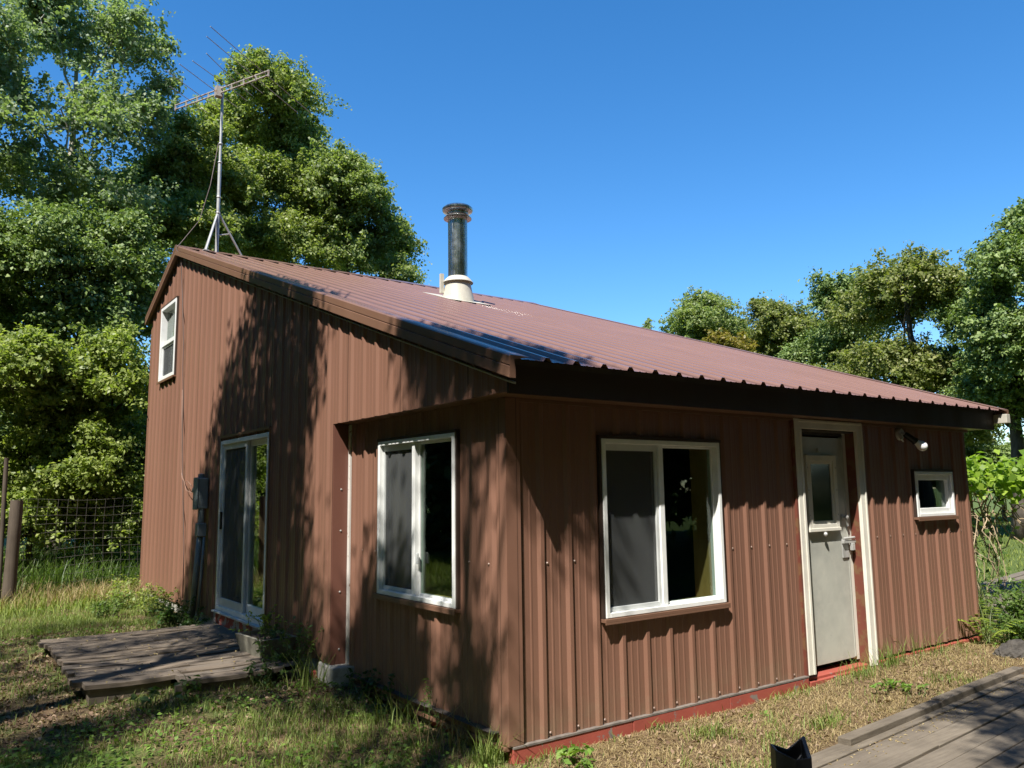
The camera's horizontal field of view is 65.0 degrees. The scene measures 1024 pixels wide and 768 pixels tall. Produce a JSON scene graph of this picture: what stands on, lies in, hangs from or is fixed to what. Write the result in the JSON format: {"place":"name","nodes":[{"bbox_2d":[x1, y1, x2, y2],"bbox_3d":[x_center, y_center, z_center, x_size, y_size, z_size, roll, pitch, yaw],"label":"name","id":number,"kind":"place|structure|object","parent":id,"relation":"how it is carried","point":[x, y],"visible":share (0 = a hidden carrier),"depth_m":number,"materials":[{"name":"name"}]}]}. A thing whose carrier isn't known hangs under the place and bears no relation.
{"place":"outdoors","nodes":[
{"label":"outdoors","id":0,"kind":"place"},
{"bbox_2d":[0,489,1023,767],"bbox_3d":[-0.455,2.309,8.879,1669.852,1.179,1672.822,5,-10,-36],"label":"ground","id":1,"kind":"structure","parent":0,"point":[198,731],"depth_m":5.70,"materials":[{"name":"brown plant"}]},
{"bbox_2d":[0,458,8,598],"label":"fence post","id":2,"kind":"object","parent":1,"relation":"on","point":[4,496],"visible":0.98,"depth_m":11.35,"materials":[{"name":"wood"}]},
{"bbox_2d":[1,500,23,604],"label":"fence post","id":3,"kind":"object","parent":1,"relation":"on","point":[9,583],"visible":0.79,"depth_m":11.28,"materials":[{"name":"wood"}]},
{"bbox_2d":[17,497,142,593],"bbox_3d":[-6.452,2.451,12.416,0.066,1.367,2.383,-6,-9,33],"label":"wire fence","id":4,"kind":"object","parent":3,"relation":"attached to","point":[44,550],"visible":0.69,"depth_m":12.21,"materials":[{"name":"grey metal"}]},
{"bbox_2d":[1,541,140,597],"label":"undergrowth","id":5,"kind":"object","parent":1,"relation":"on","point":[47,570],"visible":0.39,"depth_m":12.82,"materials":[{"name":"green plant"}]},
{"bbox_2d":[0,320,145,572],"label":"shrub","id":6,"kind":"object","parent":1,"relation":"on","point":[30,356],"visible":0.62,"depth_m":13.00,"materials":[{"name":"green plant"}]},
{"bbox_2d":[0,395,147,546],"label":"shrub","id":7,"kind":"object","parent":1,"relation":"on","point":[2,430],"visible":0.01,"depth_m":15.76,"materials":[{"name":"green plant"}]},
{"bbox_2d":[0,315,150,577],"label":"shrub","id":8,"kind":"object","parent":1,"relation":"on","point":[94,460],"visible":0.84,"depth_m":13.14,"materials":[{"name":"green plant"}]},
{"bbox_2d":[0,572,150,608],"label":"dry stalks","id":9,"kind":"object","parent":1,"relation":"on","point":[96,588],"visible":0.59,"depth_m":11.44,"materials":[{"name":"beige plant"}]},
{"bbox_2d":[0,568,155,620],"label":"tall grass","id":10,"kind":"structure","parent":1,"relation":"on","point":[31,606],"depth_m":11.05,"materials":[{"name":"green plant"}]},
{"bbox_2d":[0,188,173,559],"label":"maple tree","id":11,"kind":"object","parent":1,"relation":"on","point":[41,246],"visible":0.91,"depth_m":15.26,"materials":[{"name":"green plant"}]},
{"bbox_2d":[0,0,186,552],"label":"poplar tree","id":12,"kind":"object","parent":1,"relation":"on","point":[110,114],"visible":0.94,"depth_m":17.48,"materials":[{"name":"green plant"}]},
{"bbox_2d":[89,592,131,618],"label":"weed","id":13,"kind":"object","parent":1,"relation":"on","point":[105,606],"visible":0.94,"depth_m":10.15,"materials":[{"name":"green plant"}]},
{"bbox_2d":[91,581,145,608],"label":"weed","id":14,"kind":"object","parent":1,"relation":"on","point":[119,592],"visible":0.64,"depth_m":10.94,"materials":[{"name":"green plant"}]},
{"bbox_2d":[107,574,140,590],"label":"weed","id":15,"kind":"object","parent":1,"relation":"on","point":[117,582],"visible":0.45,"depth_m":12.05,"materials":[{"name":"green plant"}]},
{"bbox_2d":[128,686,160,714],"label":"weed","id":16,"kind":"object","parent":1,"relation":"on","point":[143,699],"visible":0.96,"depth_m":5.91,"materials":[{"name":"green plant"}]},
{"bbox_2d":[127,583,177,616],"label":"weed","id":17,"kind":"object","parent":1,"relation":"on","point":[149,591],"visible":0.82,"depth_m":10.40,"materials":[{"name":"green plant"}]},
{"bbox_2d":[38,622,299,704],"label":"wooden deck","id":18,"kind":"structure","parent":1,"relation":"on","point":[129,678],"depth_m":7.03,"materials":[{"name":"grey wood"}]},
{"bbox_2d":[235,629,296,657],"bbox_3d":[-2.268,2.389,7.383,0.340,0.172,0.600,6,-10,-40],"label":"planter","id":19,"kind":"object","parent":18,"relation":"on","point":[245,640],"visible":0.58,"depth_m":7.26,"materials":[{"name":"concrete"}]},
{"bbox_2d":[246,604,282,636],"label":"potted weed","id":20,"kind":"object","parent":19,"relation":"on","point":[264,618],"visible":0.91,"depth_m":7.48,"materials":[{"name":"green plant"}]},
{"bbox_2d":[257,623,294,641],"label":"potted weed","id":21,"kind":"object","parent":19,"relation":"in","point":[274,633],"visible":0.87,"depth_m":7.24,"materials":[{"name":"green plant"}]},
{"bbox_2d":[143,596,206,627],"bbox_3d":[-3.912,2.671,9.343,0.588,0.384,0.615,-2,-8,6],"label":"weed","id":22,"kind":"object","parent":1,"relation":"on","point":[169,613],"visible":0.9,"depth_m":9.29,"materials":[{"name":"green plant"}]},
{"bbox_2d":[76,104,275,263],"bbox_3d":[-8.399,-1.372,20.179,5.141,11.159,4.693,5,-10,-36],"label":"maple tree","id":23,"kind":"object","parent":1,"relation":"on","point":[185,164],"visible":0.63,"depth_m":19.94,"materials":[{"name":"green plant"}]},
{"bbox_2d":[173,674,201,705],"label":"weed","id":24,"kind":"object","parent":1,"relation":"on","point":[183,696],"visible":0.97,"depth_m":6.18,"materials":[{"name":"green plant"}]},
{"bbox_2d":[182,612,210,625],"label":"weed","id":25,"kind":"object","parent":1,"relation":"on","point":[188,621],"visible":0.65,"depth_m":9.09,"materials":[{"name":"green plant"}]},
{"bbox_2d":[242,660,291,689],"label":"weed","id":26,"kind":"object","parent":1,"relation":"on","point":[267,677],"visible":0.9,"depth_m":6.59,"materials":[{"name":"green plant"}]},
{"bbox_2d":[180,43,362,271],"bbox_3d":[-6.944,-2.475,23.608,5.451,14.112,5.778,5,-10,-36],"label":"maple tree","id":27,"kind":"object","parent":1,"relation":"on","point":[276,140],"visible":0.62,"depth_m":22.59,"materials":[{"name":"green plant"}]},
{"bbox_2d":[253,636,292,678],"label":"weed","id":28,"kind":"object","parent":1,"relation":"on","point":[276,658],"visible":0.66,"depth_m":6.93,"materials":[{"name":"green plant"}]},
{"bbox_2d":[277,614,323,680],"bbox_3d":[-1.807,2.227,6.813,0.339,0.573,0.353,5,-10,-36],"label":"weed","id":29,"kind":"object","parent":1,"relation":"on","point":[305,644],"visible":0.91,"depth_m":6.83,"materials":[{"name":"green plant"}]},
{"bbox_2d":[283,649,334,692],"bbox_3d":[-1.729,2.317,6.495,0.692,0.334,0.582,2,-8,-17],"label":"grass tuft","id":30,"kind":"object","parent":1,"relation":"on","point":[307,677],"visible":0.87,"depth_m":6.53,"materials":[{"name":"green plant"}]},
{"bbox_2d":[318,661,358,687],"bbox_3d":[-1.459,2.490,6.739,0.250,0.294,0.320,5,-10,-36],"label":"concrete block","id":31,"kind":"object","parent":1,"relation":"on","point":[336,673],"depth_m":6.62,"materials":[{"name":"grey concrete"}]},
{"bbox_2d":[270,135,431,284],"bbox_3d":[-4.523,-1.191,23.007,4.490,11.371,4.572,-7,-10,37],"label":"maple tree","id":32,"kind":"object","parent":1,"relation":"on","point":[386,245],"visible":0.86,"depth_m":22.64,"materials":[{"name":"green plant"}]},
{"bbox_2d":[328,668,381,701],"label":"weed","id":33,"kind":"object","parent":1,"relation":"on","point":[369,684],"visible":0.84,"depth_m":6.29,"materials":[{"name":"green plant"}]},
{"bbox_2d":[372,673,394,713],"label":"weed","id":34,"kind":"object","parent":1,"relation":"on","point":[386,689],"visible":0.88,"depth_m":5.97,"materials":[{"name":"green plant"}]},
{"bbox_2d":[344,681,428,735],"bbox_3d":[-0.796,2.266,5.724,0.776,0.324,0.570,5,-10,-36],"label":"grass tuft","id":35,"kind":"object","parent":1,"relation":"on","point":[391,724],"visible":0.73,"depth_m":5.64,"materials":[{"name":"green plant"}]},
{"bbox_2d":[419,678,439,735],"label":"weed","id":36,"kind":"object","parent":1,"relation":"on","point":[428,690],"visible":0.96,"depth_m":5.48,"materials":[{"name":"green plant"}]},
{"bbox_2d":[391,693,477,761],"bbox_3d":[-0.407,2.187,5.203,0.902,0.366,0.455,4,-9,-31],"label":"grass tuft","id":37,"kind":"object","parent":1,"relation":"on","point":[457,734],"visible":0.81,"depth_m":5.17,"materials":[{"name":"green plant"}]},
{"bbox_2d":[460,718,514,767],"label":"grass tuft","id":38,"kind":"object","parent":1,"relation":"on","point":[494,757],"visible":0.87,"depth_m":4.86,"materials":[{"name":"green plant"}]},
{"bbox_2d":[0,598,998,767],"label":"ground cover","id":39,"kind":"object","parent":1,"relation":"on","point":[110,729],"visible":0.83,"depth_m":5.19,"materials":[{"name":"green plant"}]},
{"bbox_2d":[0,609,1017,767],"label":"fallen leaves","id":40,"kind":"object","parent":1,"relation":"on","point":[56,726],"visible":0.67,"depth_m":6.01,"materials":[{"name":"brown plant"}]},
{"bbox_2d":[0,606,1023,767],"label":"dry grass","id":41,"kind":"structure","parent":1,"relation":"on","point":[844,700],"depth_m":5.75,"materials":[{"name":"beige plant"}]},
{"bbox_2d":[57,623,1021,767],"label":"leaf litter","id":42,"kind":"object","parent":1,"relation":"on","point":[890,739],"visible":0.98,"depth_m":6.24,"materials":[{"name":"brown plant"}]},
{"bbox_2d":[139,203,1009,764],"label":"house","id":43,"kind":"structure","parent":1,"relation":"on","point":[529,527],"depth_m":6.76,"materials":[{"name":"brown paint"}]},
{"bbox_2d":[156,296,178,384],"bbox_3d":[-5.085,-0.629,12.050,0.202,1.202,0.970,5,-10,-36],"label":"window","id":44,"kind":"structure","parent":43,"relation":"in","point":[167,339],"depth_m":12.31,"materials":[{"name":"white plastic"}]},
{"bbox_2d":[181,390,191,492],"bbox_3d":[-4.275,0.728,10.586,0.032,1.424,0.946,4,-9,-32],"label":"service wire","id":45,"kind":"object","parent":43,"relation":"attached to","point":[181,452],"visible":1,"depth_m":10.90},
{"bbox_2d":[189,473,208,623],"bbox_3d":[-3.832,2.007,9.775,0.133,1.827,0.390,5,-10,-36],"label":"electrical box","id":46,"kind":"object","parent":43,"relation":"attached to","point":[200,491],"visible":0.98,"depth_m":9.70,"materials":[{"name":"grey paint"}]},
{"bbox_2d":[165,26,309,254],"bbox_3d":[-4.521,-3.251,11.893,2.005,2.720,2.577,-3,-8,13],"label":"tv antenna","id":47,"kind":"object","parent":43,"relation":"on","point":[218,91],"visible":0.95,"depth_m":12.23,"materials":[{"name":"metal"}]},
{"bbox_2d":[176,144,218,597],"bbox_3d":[-4.593,-0.470,11.297,0.462,6.652,1.142,0,-8,-9],"label":"antenna cable","id":48,"kind":"object","parent":47,"relation":"hanging from","point":[182,375],"visible":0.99,"depth_m":11.10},
{"bbox_2d":[211,426,270,629],"bbox_3d":[-2.846,1.525,8.765,0.310,2.005,1.690,5,-10,-36],"label":"sliding door","id":49,"kind":"structure","parent":43,"relation":"in","point":[234,610],"depth_m":9.02,"materials":[{"name":"white plastic"}]},
{"bbox_2d":[373,429,460,615],"bbox_3d":[-0.643,1.015,6.056,0.272,1.260,1.215,5,-10,-36],"label":"window","id":50,"kind":"structure","parent":43,"relation":"in","point":[392,452],"depth_m":6.11,"materials":[{"name":"white plastic"}]},
{"bbox_2d":[596,435,730,625],"bbox_3d":[1.052,1.048,5.976,1.290,1.282,0.312,5,-10,-36],"label":"window","id":51,"kind":"structure","parent":43,"relation":"in","point":[705,454],"depth_m":5.94,"materials":[{"name":"white plastic"}]},
{"bbox_2d":[802,437,856,665],"bbox_3d":[2.819,1.463,7.179,0.840,1.973,0.100,5,-10,-36],"label":"door","id":52,"kind":"structure","parent":43,"relation":"in","point":[825,491],"depth_m":7.20,"materials":[{"name":"white paint"}]},
{"bbox_2d":[895,428,927,450],"bbox_3d":[3.918,0.545,7.899,0.298,0.235,0.136,-1,-8,-1],"label":"wall lamp","id":53,"kind":"object","parent":43,"relation":"attached to","point":[900,434],"visible":1,"depth_m":7.85,"materials":[{"name":"metal"}]},
{"bbox_2d":[910,469,958,520],"bbox_3d":[4.284,1.139,8.265,0.815,0.512,0.192,5,-10,-36],"label":"window","id":54,"kind":"structure","parent":43,"relation":"in","point":[944,478],"depth_m":8.25,"materials":[{"name":"white plastic"}]},
{"bbox_2d":[556,743,596,767],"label":"weed","id":55,"kind":"object","parent":1,"relation":"on","point":[564,750],"visible":1,"depth_m":4.82,"materials":[{"name":"green plant"}]},
{"bbox_2d":[641,317,654,329],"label":"sapling","id":56,"kind":"object","parent":1,"relation":"on","point":[648,324],"visible":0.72,"depth_m":40.09,"materials":[{"name":"green plant"}]},
{"bbox_2d":[678,718,730,744],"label":"grass tuft","id":57,"kind":"object","parent":1,"relation":"on","point":[713,733],"visible":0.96,"depth_m":5.33,"materials":[{"name":"green plant"}]},
{"bbox_2d":[658,285,754,340],"bbox_3d":[8.614,0.767,33.069,5.774,9.455,4.045,5,-10,-36],"label":"birch tree","id":58,"kind":"object","parent":1,"relation":"on","point":[697,314],"visible":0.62,"depth_m":32.31,"materials":[{"name":"green plant"}]},
{"bbox_2d":[701,326,759,353],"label":"shrub","id":59,"kind":"object","parent":1,"relation":"on","point":[724,338],"visible":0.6,"depth_m":30.08,"materials":[{"name":"green plant"}]},
{"bbox_2d":[736,290,823,357],"bbox_3d":[10.562,0.903,31.419,4.156,8.812,4.838,5,-10,-36],"label":"oak tree","id":60,"kind":"object","parent":1,"relation":"on","point":[776,325],"visible":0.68,"depth_m":30.68,"materials":[{"name":"green plant"}]},
{"bbox_2d":[770,736,811,767],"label":"metal post","id":61,"kind":"object","parent":1,"relation":"on","point":[796,754],"visible":1,"depth_m":1.80,"materials":[{"name":"black metal"}]},
{"bbox_2d":[790,706,851,733],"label":"grass tuft","id":62,"kind":"object","parent":1,"relation":"on","point":[830,720],"visible":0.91,"depth_m":5.52,"materials":[{"name":"green plant"}]},
{"bbox_2d":[773,263,893,367],"bbox_3d":[11.380,0.458,28.297,4.143,8.974,4.638,1,-8,-11],"label":"oak tree","id":63,"kind":"object","parent":1,"relation":"on","point":[811,347],"visible":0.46,"depth_m":27.75,"materials":[{"name":"green plant"}]},
{"bbox_2d":[818,652,898,691],"bbox_3d":[2.850,2.403,6.810,0.888,0.257,0.464,2,-8,-20],"label":"grass tuft","id":64,"kind":"object","parent":1,"relation":"on","point":[864,672],"visible":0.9,"depth_m":6.82,"materials":[{"name":"green plant"}]},
{"bbox_2d":[803,240,972,395],"bbox_3d":[11.407,0.299,23.415,5.453,8.224,5.673,5,-10,-36],"label":"oak tree","id":65,"kind":"object","parent":1,"relation":"on","point":[906,288],"visible":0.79,"depth_m":22.75,"materials":[{"name":"green plant"}]},
{"bbox_2d":[864,637,911,670],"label":"grass tuft","id":66,"kind":"object","parent":1,"relation":"on","point":[889,656],"visible":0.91,"depth_m":7.20,"materials":[{"name":"green plant"}]},
{"bbox_2d":[781,358,1009,461],"bbox_3d":[11.992,1.881,26.127,9.136,5.594,4.855,-2,-8,10],"label":"shrub","id":67,"kind":"object","parent":1,"relation":"on","point":[979,437],"visible":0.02,"depth_m":24.99,"materials":[{"name":"green plant"}]},
{"bbox_2d":[870,678,930,697],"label":"weed","id":68,"kind":"object","parent":1,"relation":"on","point":[902,684],"visible":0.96,"depth_m":6.32,"materials":[{"name":"green plant"}]},
{"bbox_2d":[811,666,1023,767],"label":"boardwalk","id":69,"kind":"structure","parent":1,"relation":"on","point":[986,735],"depth_m":5.20,"materials":[{"name":"grey wood"}]},
{"bbox_2d":[890,630,946,658],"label":"grass tuft","id":70,"kind":"object","parent":1,"relation":"on","point":[920,649],"visible":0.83,"depth_m":7.58,"materials":[{"name":"green plant"}]},
{"bbox_2d":[916,197,1023,539],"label":"oak tree","id":71,"kind":"object","parent":1,"relation":"on","point":[985,316],"visible":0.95,"depth_m":20.05,"materials":[{"name":"green plant"}]},
{"bbox_2d":[965,435,1010,521],"bbox_3d":[16.979,3.184,27.555,5.437,3.246,3.722,-2,-8,12],"label":"shrub","id":72,"kind":"object","parent":1,"relation":"on","point":[1006,449],"visible":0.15,"depth_m":26.92,"materials":[{"name":"green plant"}]},
{"bbox_2d":[975,549,1000,623],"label":"weed","id":73,"kind":"object","parent":1,"relation":"on","point":[987,582],"visible":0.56,"depth_m":9.26,"materials":[{"name":"green plant"}]},
{"bbox_2d":[958,600,1022,643],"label":"fern","id":74,"kind":"object","parent":1,"relation":"on","point":[996,633],"visible":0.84,"depth_m":8.21,"materials":[{"name":"green plant"}]},
{"bbox_2d":[966,449,1023,594],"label":"grape vine","id":75,"kind":"object","parent":1,"relation":"on","point":[1005,477],"visible":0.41,"depth_m":10.82,"materials":[{"name":"green plant"}]},
{"bbox_2d":[978,578,1015,629],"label":"grass tuft","id":76,"kind":"object","parent":1,"relation":"on","point":[985,613],"visible":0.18,"depth_m":8.95,"materials":[{"name":"green plant"}]},
{"bbox_2d":[971,511,1023,631],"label":"lawn grass","id":77,"kind":"structure","parent":1,"relation":"on","point":[1004,530],"depth_m":17.99,"materials":[{"name":"green plant"}]},
{"bbox_2d":[978,581,1023,629],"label":"weed","id":78,"kind":"object","parent":1,"relation":"on","point":[1015,606],"visible":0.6,"depth_m":8.77,"materials":[{"name":"green plant"}]},
{"bbox_2d":[982,611,1023,639],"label":"weed","id":79,"kind":"object","parent":1,"relation":"on","point":[1020,635],"visible":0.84,"depth_m":8.25,"materials":[{"name":"green plant"}]},
{"bbox_2d":[983,577,1023,616],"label":"weed","id":80,"kind":"object","parent":1,"relation":"on","point":[1009,580],"visible":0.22,"depth_m":9.49,"materials":[{"name":"green plant"}]},
{"bbox_2d":[992,639,1023,658],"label":"rock","id":81,"kind":"object","parent":1,"relation":"on","point":[1013,649],"visible":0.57,"depth_m":7.54,"materials":[{"name":"grey stone"}]},
{"bbox_2d":[0,0,1023,445],"label":"sky","id":82,"kind":"structure","parent":0,"point":[611,159],"materials":[{"name":"blue"}]},
{"bbox_2d":[977,571,1023,620],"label":"path","id":83,"kind":"structure","parent":0,"point":[1017,576],"depth_m":12.00,"materials":[{"name":"grey wood"}]}
]}

